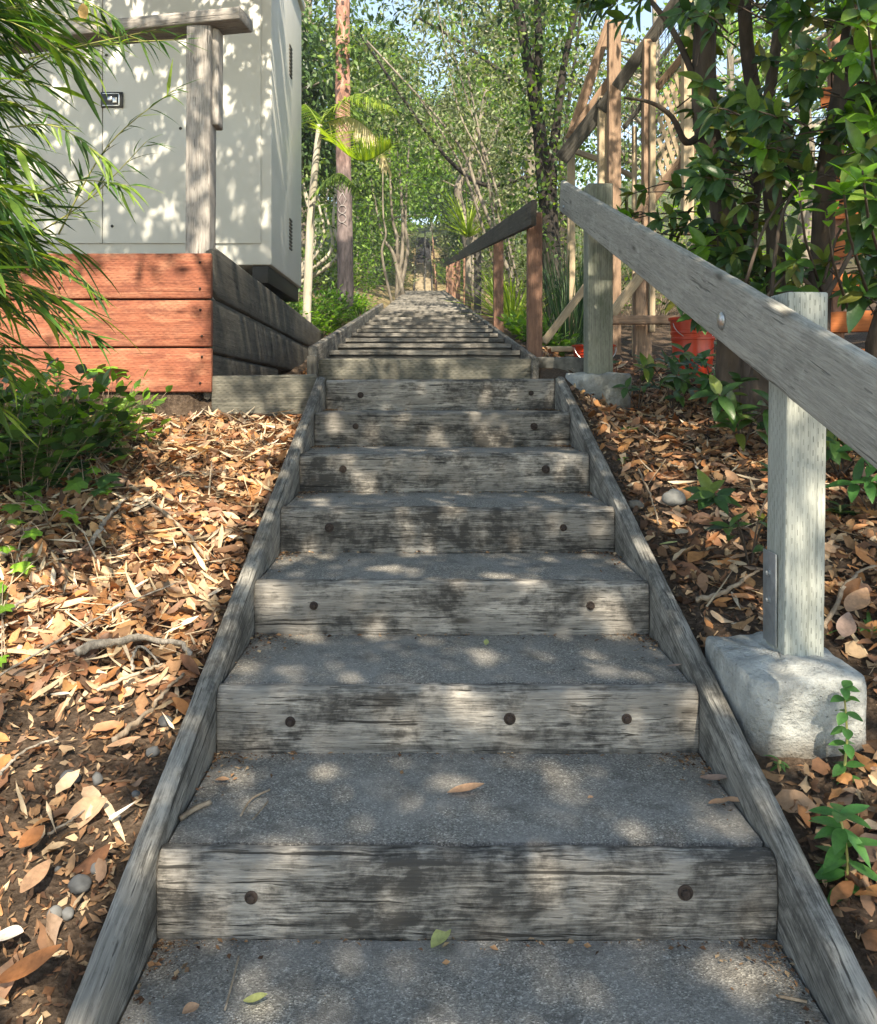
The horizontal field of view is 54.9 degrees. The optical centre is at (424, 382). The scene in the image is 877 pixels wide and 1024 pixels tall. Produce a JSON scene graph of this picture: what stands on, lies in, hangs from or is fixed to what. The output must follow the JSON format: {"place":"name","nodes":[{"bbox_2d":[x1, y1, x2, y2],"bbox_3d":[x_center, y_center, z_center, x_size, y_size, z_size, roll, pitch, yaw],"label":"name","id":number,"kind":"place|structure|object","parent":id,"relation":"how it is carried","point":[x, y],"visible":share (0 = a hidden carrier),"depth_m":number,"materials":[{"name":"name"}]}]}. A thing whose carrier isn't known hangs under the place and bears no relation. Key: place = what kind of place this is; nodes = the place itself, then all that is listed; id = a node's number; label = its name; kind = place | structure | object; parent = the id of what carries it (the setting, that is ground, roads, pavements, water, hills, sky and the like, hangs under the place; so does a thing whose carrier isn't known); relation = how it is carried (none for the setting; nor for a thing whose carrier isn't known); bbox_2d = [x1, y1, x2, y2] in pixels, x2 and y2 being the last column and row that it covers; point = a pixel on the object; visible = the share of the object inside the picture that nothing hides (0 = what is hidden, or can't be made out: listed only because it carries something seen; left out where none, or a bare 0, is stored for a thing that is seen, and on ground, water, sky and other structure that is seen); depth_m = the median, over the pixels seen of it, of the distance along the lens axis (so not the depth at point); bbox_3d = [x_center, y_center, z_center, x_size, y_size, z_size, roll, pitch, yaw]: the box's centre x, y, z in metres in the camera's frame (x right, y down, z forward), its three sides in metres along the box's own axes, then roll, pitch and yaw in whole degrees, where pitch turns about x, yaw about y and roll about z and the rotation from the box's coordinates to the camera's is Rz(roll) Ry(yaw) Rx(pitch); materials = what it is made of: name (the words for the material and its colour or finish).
{"place":"outdoors","nodes":[
{"label":"outdoors","id":0,"kind":"place"},
{"bbox_2d":[0,163,876,1023],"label":"ground","id":1,"kind":"structure","parent":0,"point":[50,881],"depth_m":2.04,"materials":[{"name":"soil"}]},
{"bbox_2d":[20,859,50,892],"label":"fallen leaf","id":2,"kind":"object","parent":1,"relation":"on","point":[35,875],"visible":1,"depth_m":1.62,"materials":[{"name":"plant"}]},
{"bbox_2d":[0,489,80,666],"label":"ivy vine","id":3,"kind":"object","parent":1,"relation":"on","point":[33,532],"visible":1,"depth_m":2.78,"materials":[{"name":"green plant"}]},
{"bbox_2d":[1,424,92,485],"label":"ivy vine","id":4,"kind":"object","parent":1,"relation":"on","point":[78,465],"visible":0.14,"depth_m":3.35,"materials":[{"name":"green plant"}]},
{"bbox_2d":[0,396,137,498],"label":"ivy vine","id":5,"kind":"object","parent":1,"relation":"on","point":[76,482],"visible":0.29,"depth_m":3.17,"materials":[{"name":"green plant"}]},
{"bbox_2d":[67,874,91,894],"bbox_3d":[-0.669,0.974,1.639,0.045,0.036,0.038,0,0,8],"label":"pebble","id":6,"kind":"object","parent":1,"relation":"on","point":[79,884],"visible":1,"depth_m":1.63,"materials":[{"name":"stone"}]},
{"bbox_2d":[0,358,164,499],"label":"leafy shrub","id":7,"kind":"object","parent":1,"relation":"on","point":[73,434],"visible":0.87,"depth_m":3.33,"materials":[{"name":"green plant"}]},
{"bbox_2d":[0,351,172,450],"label":"leafy shrub","id":8,"kind":"object","parent":1,"relation":"on","point":[94,396],"visible":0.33,"depth_m":3.71,"materials":[{"name":"green plant"}]},
{"bbox_2d":[0,0,211,446],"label":"bamboo plant","id":9,"kind":"object","parent":1,"relation":"on","point":[24,31],"visible":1,"depth_m":2.22,"materials":[{"name":"green plant"}]},
{"bbox_2d":[0,6,252,299],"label":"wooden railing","id":10,"kind":"object","parent":1,"relation":"on","point":[208,29],"visible":0.7,"depth_m":4.57,"materials":[{"name":"wood"}]},
{"bbox_2d":[111,673,184,742],"bbox_3d":[-0.674,0.805,2.096,0.034,0.086,0.266,0,0,23],"label":"stick","id":11,"kind":"object","parent":1,"relation":"on","point":[122,733],"visible":0.98,"depth_m":2.05,"materials":[{"name":"wood"}]},
{"bbox_2d":[0,0,304,301],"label":"utility cabinet","id":12,"kind":"object","parent":1,"relation":"on","point":[258,187],"visible":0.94,"depth_m":6.68,"materials":[{"name":"metal"}]},
{"bbox_2d":[0,248,323,399],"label":"retaining wall","id":13,"kind":"structure","parent":1,"relation":"on","point":[218,325],"depth_m":4.51,"materials":[{"name":"wood"}]},
{"bbox_2d":[211,374,316,413],"bbox_3d":[-0.863,0.081,4.555,0.565,0.242,0.048,-1,0,0],"label":"retaining board","id":14,"kind":"object","parent":1,"relation":"on","point":[267,394],"visible":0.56,"depth_m":4.53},
{"bbox_2d":[285,284,348,334],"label":"leafy plant","id":15,"kind":"object","parent":1,"relation":"on","point":[329,320],"visible":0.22,"depth_m":10.61,"materials":[{"name":"green plant"}]},
{"bbox_2d":[289,283,362,327],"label":"leafy plant","id":16,"kind":"object","parent":1,"relation":"on","point":[339,303],"visible":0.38,"depth_m":11.33,"materials":[{"name":"green plant"}]},
{"bbox_2d":[300,30,370,290],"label":"multi stem tree","id":17,"kind":"object","parent":1,"relation":"on","point":[323,235],"visible":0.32,"depth_m":13.58,"materials":[{"name":"green plant"}]},
{"bbox_2d":[301,2,374,206],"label":"broadleaf tree","id":18,"kind":"object","parent":1,"relation":"on","point":[310,87],"visible":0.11,"depth_m":13.12,"materials":[{"name":"green plant"}]},
{"bbox_2d":[301,238,379,294],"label":"understorey shrub","id":19,"kind":"object","parent":1,"relation":"on","point":[325,277],"visible":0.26,"depth_m":14.36,"materials":[{"name":"green plant"}]},
{"bbox_2d":[318,0,367,312],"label":"tall tree","id":20,"kind":"object","parent":1,"relation":"on","point":[343,66],"visible":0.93,"depth_m":11.91,"materials":[{"name":"brown plant"}]},
{"bbox_2d":[301,93,398,322],"bbox_3d":[-1.063,-1.984,10.035,1.016,3.120,2.725,0,0,-23],"label":"palm tree","id":21,"kind":"object","parent":1,"relation":"on","point":[366,132],"visible":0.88,"depth_m":9.78,"materials":[{"name":"green plant"}]},
{"bbox_2d":[320,281,380,313],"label":"leafy plant","id":22,"kind":"object","parent":1,"relation":"on","point":[361,301],"visible":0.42,"depth_m":12.21,"materials":[{"name":"green plant"}]},
{"bbox_2d":[318,243,395,293],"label":"understorey shrub","id":23,"kind":"object","parent":1,"relation":"on","point":[372,285],"visible":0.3,"depth_m":18.95,"materials":[{"name":"green plant"}]},
{"bbox_2d":[319,241,394,288],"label":"understorey shrub","id":24,"kind":"object","parent":1,"relation":"on","point":[388,272],"visible":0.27,"depth_m":24.53,"materials":[{"name":"green plant"}]},
{"bbox_2d":[319,107,426,302],"bbox_3d":[-1.170,-3.488,16.832,2.415,4.063,2.615,0,0,0],"label":"multi stem tree","id":25,"kind":"object","parent":1,"relation":"on","point":[382,246],"visible":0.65,"depth_m":16.99,"materials":[{"name":"green plant"}]},
{"bbox_2d":[307,0,444,271],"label":"broadleaf tree","id":26,"kind":"object","parent":1,"relation":"on","point":[387,92],"visible":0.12,"depth_m":23.46,"materials":[{"name":"green plant"}]},
{"bbox_2d":[316,19,435,280],"bbox_3d":[-2.651,-10.320,38.154,8.005,12.016,7.132,0,0,0],"label":"broadleaf tree","id":27,"kind":"object","parent":1,"relation":"on","point":[406,32],"visible":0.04,"depth_m":37.71,"materials":[{"name":"green plant"}]},
{"bbox_2d":[301,0,455,284],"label":"broadleaf tree","id":28,"kind":"object","parent":1,"relation":"on","point":[377,46],"visible":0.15,"depth_m":17.09,"materials":[{"name":"green plant"}]},
{"bbox_2d":[315,76,460,282],"bbox_3d":[-1.718,-7.304,30.024,6.122,7.924,5.611,0,0,32],"label":"broadleaf tree","id":29,"kind":"object","parent":1,"relation":"on","point":[423,215],"visible":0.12,"depth_m":29.86,"materials":[{"name":"green plant"}]},
{"bbox_2d":[359,177,437,273],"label":"broadleaf tree","id":30,"kind":"object","parent":1,"relation":"on","point":[393,239],"visible":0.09,"depth_m":45.84,"materials":[{"name":"green plant"}]},
{"bbox_2d":[380,258,419,289],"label":"understorey shrub","id":31,"kind":"object","parent":1,"relation":"on","point":[390,278],"visible":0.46,"depth_m":42.35,"materials":[{"name":"green plant"}]},
{"bbox_2d":[352,95,459,298],"bbox_3d":[-0.742,-4.753,22.213,3.333,5.809,2.892,0,0,0],"label":"multi stem tree","id":32,"kind":"object","parent":1,"relation":"on","point":[400,267],"visible":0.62,"depth_m":21.97,"materials":[{"name":"green plant"}]},
{"bbox_2d":[307,290,538,380],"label":"timber staircase","id":33,"kind":"structure","parent":1,"relation":"on","point":[414,335],"depth_m":5.93,"materials":[{"name":"wood"}]},
{"bbox_2d":[413,235,432,290],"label":"timber staircase","id":34,"kind":"structure","parent":1,"relation":"on","point":[418,285],"depth_m":49.91,"materials":[{"name":"wood"}]},
{"bbox_2d":[0,344,876,1023],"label":"leaf litter","id":35,"kind":"object","parent":1,"relation":"on","point":[92,802],"visible":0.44,"depth_m":2.73,"materials":[{"name":"plant"}]},
{"bbox_2d":[0,925,23,940],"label":"fallen leaf","id":36,"kind":"object","parent":35,"relation":"on","point":[10,932],"visible":1,"depth_m":1.50,"materials":[{"name":"plant"}]},
{"bbox_2d":[0,585,48,614],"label":"stick","id":37,"kind":"object","parent":35,"relation":"on","point":[25,599],"visible":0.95,"depth_m":2.48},
{"bbox_2d":[0,736,58,775],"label":"stick","id":38,"kind":"object","parent":35,"relation":"on","point":[10,762],"visible":1,"depth_m":1.91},
{"bbox_2d":[0,944,61,983],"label":"fallen leaf","id":39,"kind":"object","parent":35,"relation":"on","point":[27,965],"visible":1,"depth_m":1.44,"materials":[{"name":"plant"}]},
{"bbox_2d":[18,825,44,847],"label":"fallen leaf","id":40,"kind":"object","parent":35,"relation":"on","point":[31,836],"visible":1,"depth_m":1.70,"materials":[{"name":"plant"}]},
{"bbox_2d":[0,583,174,676],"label":"stick","id":41,"kind":"object","parent":35,"relation":"on","point":[45,648],"visible":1,"depth_m":2.30,"materials":[{"name":"wood"}]},
{"bbox_2d":[89,498,127,545],"bbox_3d":[-1.099,0.483,2.945,0.024,0.126,0.269,0,0,5],"label":"stick","id":42,"kind":"object","parent":35,"relation":"on","point":[100,529],"visible":1,"depth_m":2.90,"materials":[{"name":"wood"}]},
{"bbox_2d":[81,423,144,494],"bbox_3d":[-1.368,0.295,3.611,0.278,0.228,1.160,0,0,-14],"label":"ivy vine","id":43,"kind":"object","parent":35,"relation":"on","point":[96,469],"visible":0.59,"depth_m":3.37,"materials":[{"name":"green plant"}]},
{"bbox_2d":[96,663,162,691],"bbox_3d":[-0.755,0.753,2.163,0.019,0.031,0.178,0,0,45],"label":"stick","id":44,"kind":"object","parent":35,"relation":"on","point":[114,683],"visible":1,"depth_m":2.15,"materials":[{"name":"brown wood"}]},
{"bbox_2d":[73,633,192,655],"bbox_3d":[-0.785,0.722,2.293,0.309,0.073,0.077,0,0,-9],"label":"stick","id":45,"kind":"object","parent":35,"relation":"on","point":[84,648],"visible":0.98,"depth_m":2.28,"materials":[{"name":"wood"}]},
{"bbox_2d":[128,484,209,564],"bbox_3d":[-0.905,0.490,2.998,0.043,0.210,0.626,0,0,-42],"label":"stick","id":46,"kind":"object","parent":35,"relation":"on","point":[182,529],"visible":0.95,"depth_m":2.98,"materials":[{"name":"wood"}]},
{"bbox_2d":[1,362,873,672],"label":"dry straw","id":47,"kind":"object","parent":35,"relation":"on","point":[255,472],"visible":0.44,"depth_m":2.87,"materials":[{"name":"beige plant"}]},
{"bbox_2d":[825,500,861,518],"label":"seedling","id":48,"kind":"object","parent":35,"relation":"on","point":[839,510],"visible":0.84,"depth_m":2.90,"materials":[{"name":"green plant"}]},
{"bbox_2d":[836,612,856,636],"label":"fallen leaf","id":49,"kind":"object","parent":35,"relation":"on","point":[845,625],"visible":1,"depth_m":2.28,"materials":[{"name":"plant"}]},
{"bbox_2d":[844,587,869,611],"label":"fallen leaf","id":50,"kind":"object","parent":35,"relation":"on","point":[857,599],"visible":1,"depth_m":2.36,"materials":[{"name":"plant"}]},
{"bbox_2d":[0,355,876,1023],"bbox_3d":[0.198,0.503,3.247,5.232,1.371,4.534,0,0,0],"label":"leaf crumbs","id":51,"kind":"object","parent":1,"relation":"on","point":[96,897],"visible":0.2,"depth_m":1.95,"materials":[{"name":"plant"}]},
{"bbox_2d":[319,0,583,308],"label":"multi stem tree","id":52,"kind":"object","parent":1,"relation":"on","point":[474,125],"visible":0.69,"depth_m":11.98,"materials":[{"name":"green plant"}]},
{"bbox_2d":[409,56,522,277],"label":"broadleaf tree","id":53,"kind":"object","parent":1,"relation":"on","point":[449,228],"depth_m":43.91,"materials":[{"name":"green plant"}]},
{"bbox_2d":[427,183,507,308],"bbox_3d":[0.687,-2.034,13.010,1.714,1.954,1.505,0,0,0],"label":"cordyline","id":54,"kind":"object","parent":1,"relation":"on","point":[468,232],"visible":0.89,"depth_m":12.95,"materials":[{"name":"green plant"}]},
{"bbox_2d":[64,376,876,1023],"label":"timber staircase","id":55,"kind":"structure","parent":1,"relation":"on","point":[352,846],"depth_m":1.96,"materials":[{"name":"wood"}]},
{"bbox_2d":[178,799,211,820],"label":"twig","id":56,"kind":"object","parent":55,"relation":"on","point":[190,811],"visible":1,"depth_m":1.84,"materials":[{"name":"wood"}]},
{"bbox_2d":[431,929,450,947],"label":"fallen leaf","id":57,"kind":"object","parent":55,"relation":"on","point":[438,937],"visible":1,"depth_m":1.65,"materials":[{"name":"plant"}]},
{"bbox_2d":[447,783,483,792],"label":"fallen leaf","id":58,"kind":"object","parent":55,"relation":"on","point":[465,787],"visible":1,"depth_m":1.93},
{"bbox_2d":[124,379,820,1023],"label":"dirt crumbs","id":59,"kind":"object","parent":55,"relation":"on","point":[446,961],"visible":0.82,"depth_m":1.93,"materials":[{"name":"brown soil"}]},
{"bbox_2d":[386,50,558,287],"bbox_3d":[1.442,-8.493,33.897,6.682,9.660,6.399,0,0,-38],"label":"broadleaf tree","id":60,"kind":"object","parent":1,"relation":"on","point":[454,237],"visible":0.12,"depth_m":33.33,"materials":[{"name":"green plant"}]},
{"bbox_2d":[423,235,525,294],"bbox_3d":[1.393,-2.762,20.177,2.791,1.754,3.604,0,0,-29],"label":"understorey shrub","id":61,"kind":"object","parent":1,"relation":"on","point":[483,281],"visible":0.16,"depth_m":19.91,"materials":[{"name":"green plant"}]},
{"bbox_2d":[312,0,641,284],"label":"multi stem tree","id":62,"kind":"object","parent":1,"relation":"on","point":[456,167],"visible":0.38,"depth_m":13.48,"materials":[{"name":"green plant"}]},
{"bbox_2d":[443,265,525,313],"bbox_3d":[0.893,-1.364,11.770,1.438,0.807,1.596,0,0,-29],"label":"cordyline","id":63,"kind":"object","parent":1,"relation":"on","point":[490,291],"visible":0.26,"depth_m":11.72,"materials":[{"name":"plant"}]},
{"bbox_2d":[413,61,581,302],"bbox_3d":[1.311,-3.871,16.247,3.286,5.004,2.634,0,0,-15],"label":"multi stem tree","id":64,"kind":"object","parent":1,"relation":"on","point":[459,182],"visible":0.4,"depth_m":15.95,"materials":[{"name":"green plant"}]},
{"bbox_2d":[400,0,596,288],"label":"broadleaf tree","id":65,"kind":"object","parent":1,"relation":"on","point":[426,162],"visible":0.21,"depth_m":24.55,"materials":[{"name":"green plant"}]},
{"bbox_2d":[449,267,553,322],"bbox_3d":[0.989,-1.023,9.383,1.559,0.823,1.603,0,0,31],"label":"cordyline","id":66,"kind":"object","parent":1,"relation":"on","point":[508,304],"visible":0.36,"depth_m":9.26,"materials":[{"name":"plant"}]},
{"bbox_2d":[438,222,580,303],"bbox_3d":[1.768,-2.050,14.592,2.707,1.614,3.146,0,0,-25],"label":"understorey shrub","id":67,"kind":"object","parent":1,"relation":"on","point":[523,245],"visible":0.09,"depth_m":14.67,"materials":[{"name":"green plant"}]},
{"bbox_2d":[397,0,626,211],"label":"broadleaf tree","id":68,"kind":"object","parent":1,"relation":"on","point":[489,31],"visible":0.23,"depth_m":18.72,"materials":[{"name":"green plant"}]},
{"bbox_2d":[443,200,583,372],"bbox_3d":[0.782,-1.907,16.429,0.344,4.106,23.167,0,0,0],"label":"handrail","id":69,"kind":"object","parent":1,"relation":"on","point":[527,217],"visible":0.71,"depth_m":5.42,"materials":[{"name":"wood"}]},
{"bbox_2d":[353,0,678,322],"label":"ivy clad tree","id":70,"kind":"object","parent":1,"relation":"on","point":[547,158],"visible":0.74,"depth_m":9.24,"materials":[{"name":"green plant"}]},
{"bbox_2d":[459,192,583,317],"bbox_3d":[1.531,-1.487,10.596,2.207,1.566,2.950,0,0,0],"label":"understorey shrub","id":71,"kind":"object","parent":1,"relation":"on","point":[516,254],"visible":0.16,"depth_m":10.40,"materials":[{"name":"green plant"}]},
{"bbox_2d":[497,308,553,337],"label":"leafy plant","id":72,"kind":"object","parent":1,"relation":"on","point":[508,327],"visible":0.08,"depth_m":7.67,"materials":[{"name":"green plant"}]},
{"bbox_2d":[306,0,757,57],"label":"broadleaf tree","id":73,"kind":"object","parent":1,"relation":"on","point":[521,6],"visible":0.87,"depth_m":8.73,"materials":[{"name":"green plant"}]},
{"bbox_2d":[501,308,579,355],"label":"leafy plant","id":74,"kind":"object","parent":1,"relation":"on","point":[520,326],"visible":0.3,"depth_m":6.84,"materials":[{"name":"green plant"}]},
{"bbox_2d":[487,225,630,352],"bbox_3d":[1.134,-0.829,7.462,1.301,1.140,1.365,0,0,0],"label":"reed clump","id":75,"kind":"object","parent":1,"relation":"on","point":[562,305],"visible":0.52,"depth_m":7.26,"materials":[{"name":"plant"}]},
{"bbox_2d":[512,229,631,340],"bbox_3d":[1.527,-0.959,7.888,1.630,1.170,1.461,0,0,0],"label":"reed clump","id":76,"kind":"object","parent":1,"relation":"on","point":[579,273],"visible":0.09,"depth_m":7.75,"materials":[{"name":"plant"}]},
{"bbox_2d":[542,0,696,362],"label":"deck stair","id":77,"kind":"object","parent":1,"relation":"on","point":[601,110],"visible":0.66,"depth_m":6.72,"materials":[{"name":"wood"}]},
{"bbox_2d":[521,0,738,231],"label":"broadleaf tree","id":78,"kind":"object","parent":1,"relation":"on","point":[638,121],"visible":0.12,"depth_m":15.39,"materials":[{"name":"green plant"}]},
{"bbox_2d":[499,127,784,328],"bbox_3d":[2.228,-1.610,9.017,3.007,2.167,3.037,0,0,0],"label":"understorey shrub","id":79,"kind":"object","parent":1,"relation":"on","point":[662,295],"visible":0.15,"depth_m":8.59,"materials":[{"name":"green plant"}]},
{"bbox_2d":[612,349,678,408],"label":"sapling","id":80,"kind":"object","parent":1,"relation":"on","point":[642,360],"visible":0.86,"depth_m":4.44,"materials":[{"name":"green plant"}]},
{"bbox_2d":[638,354,701,411],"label":"sapling","id":81,"kind":"object","parent":1,"relation":"on","point":[679,385],"visible":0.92,"depth_m":4.34,"materials":[{"name":"green plant"}]},
{"bbox_2d":[662,488,685,505],"bbox_3d":[0.919,0.425,3.116,0.098,0.065,0.079,0,0,-20],"label":"rock","id":82,"kind":"object","parent":1,"relation":"on","point":[673,497],"visible":0.99,"depth_m":3.09,"materials":[{"name":"stone"}]},
{"bbox_2d":[665,341,716,382],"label":"sapling","id":83,"kind":"object","parent":1,"relation":"on","point":[685,357],"visible":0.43,"depth_m":4.78,"materials":[{"name":"green plant"}]},
{"bbox_2d":[668,317,714,376],"bbox_3d":[1.744,-0.225,5.500,0.307,0.390,0.307,0,0,0],"label":"bucket","id":84,"kind":"object","parent":1,"relation":"on","point":[683,336],"visible":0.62,"depth_m":5.39,"materials":[{"name":"red plastic"}]},
{"bbox_2d":[691,349,715,399],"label":"sapling","id":85,"kind":"object","parent":1,"relation":"on","point":[703,379],"visible":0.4,"depth_m":4.49,"materials":[{"name":"green plant"}]},
{"bbox_2d":[578,124,846,312],"bbox_3d":[3.486,-1.944,9.662,3.163,2.491,3.879,0,0,-26],"label":"understorey shrub","id":86,"kind":"object","parent":1,"relation":"on","point":[707,214],"visible":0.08,"depth_m":9.28,"materials":[{"name":"green plant"}]},
{"bbox_2d":[570,5,864,217],"bbox_3d":[7.844,-7.529,21.837,7.851,7.893,7.843,0,0,0],"label":"broadleaf tree","id":87,"kind":"object","parent":1,"relation":"on","point":[731,60],"visible":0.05,"depth_m":21.91,"materials":[{"name":"green plant"}]},
{"bbox_2d":[559,180,876,758],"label":"handrail","id":88,"kind":"object","parent":1,"relation":"on","point":[783,674],"visible":0.93,"depth_m":2.10,"materials":[{"name":"wood"}]},
{"bbox_2d":[563,0,876,426],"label":"evergreen shrub","id":89,"kind":"object","parent":1,"relation":"on","point":[728,241],"visible":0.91,"depth_m":3.41,"materials":[{"name":"green plant"}]},
{"bbox_2d":[682,462,767,569],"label":"sapling","id":90,"kind":"object","parent":1,"relation":"on","point":[705,495],"visible":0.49,"depth_m":2.58,"materials":[{"name":"green plant"}]},
{"bbox_2d":[695,567,759,602],"bbox_3d":[0.903,0.603,2.511,0.207,0.097,0.034,0,0,-10],"label":"stick","id":91,"kind":"object","parent":1,"relation":"on","point":[700,598],"visible":0.98,"depth_m":2.50,"materials":[{"name":"wood"}]},
{"bbox_2d":[688,372,768,450],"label":"sapling","id":92,"kind":"object","parent":1,"relation":"on","point":[728,402],"visible":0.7,"depth_m":3.51,"materials":[{"name":"green plant"}]},
{"bbox_2d":[636,0,867,258],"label":"broadleaf tree","id":93,"kind":"object","parent":1,"relation":"on","point":[758,28],"visible":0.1,"depth_m":12.91,"materials":[{"name":"green plant"}]},
{"bbox_2d":[826,428,857,472],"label":"sapling","id":94,"kind":"object","parent":1,"relation":"on","point":[832,446],"visible":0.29,"depth_m":3.14,"materials":[{"name":"green plant"}]},
{"bbox_2d":[808,803,876,904],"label":"weed","id":95,"kind":"object","parent":1,"relation":"on","point":[838,834],"visible":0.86,"depth_m":1.63,"materials":[{"name":"green plant"}]},
{"bbox_2d":[828,680,864,783],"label":"weed","id":96,"kind":"object","parent":1,"relation":"on","point":[848,750],"visible":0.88,"depth_m":1.87,"materials":[{"name":"green plant"}]},
{"bbox_2d":[820,34,873,350],"bbox_3d":[4.050,-1.110,5.648,2.552,2.806,0.136,0,0,23],"label":"board fence","id":97,"kind":"object","parent":1,"relation":"on","point":[838,323],"visible":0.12,"depth_m":6.05,"materials":[{"name":"wood"}]},
{"bbox_2d":[824,565,876,629],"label":"stick","id":98,"kind":"object","parent":1,"relation":"on","point":[830,615],"visible":0.94,"depth_m":2.39,"materials":[{"name":"wood"}]},
{"bbox_2d":[825,444,876,510],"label":"sapling","id":99,"kind":"object","parent":1,"relation":"on","point":[853,488],"visible":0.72,"depth_m":2.85,"materials":[{"name":"green plant"}]},
{"bbox_2d":[425,232,453,259],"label":"understorey shrub","id":100,"kind":"object","parent":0,"point":[445,248],"visible":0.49,"depth_m":52.59,"materials":[{"name":"green plant"}]},
{"bbox_2d":[312,0,862,224],"label":"sky","id":101,"kind":"structure","parent":0,"point":[645,17],"materials":[{"name":"white"}]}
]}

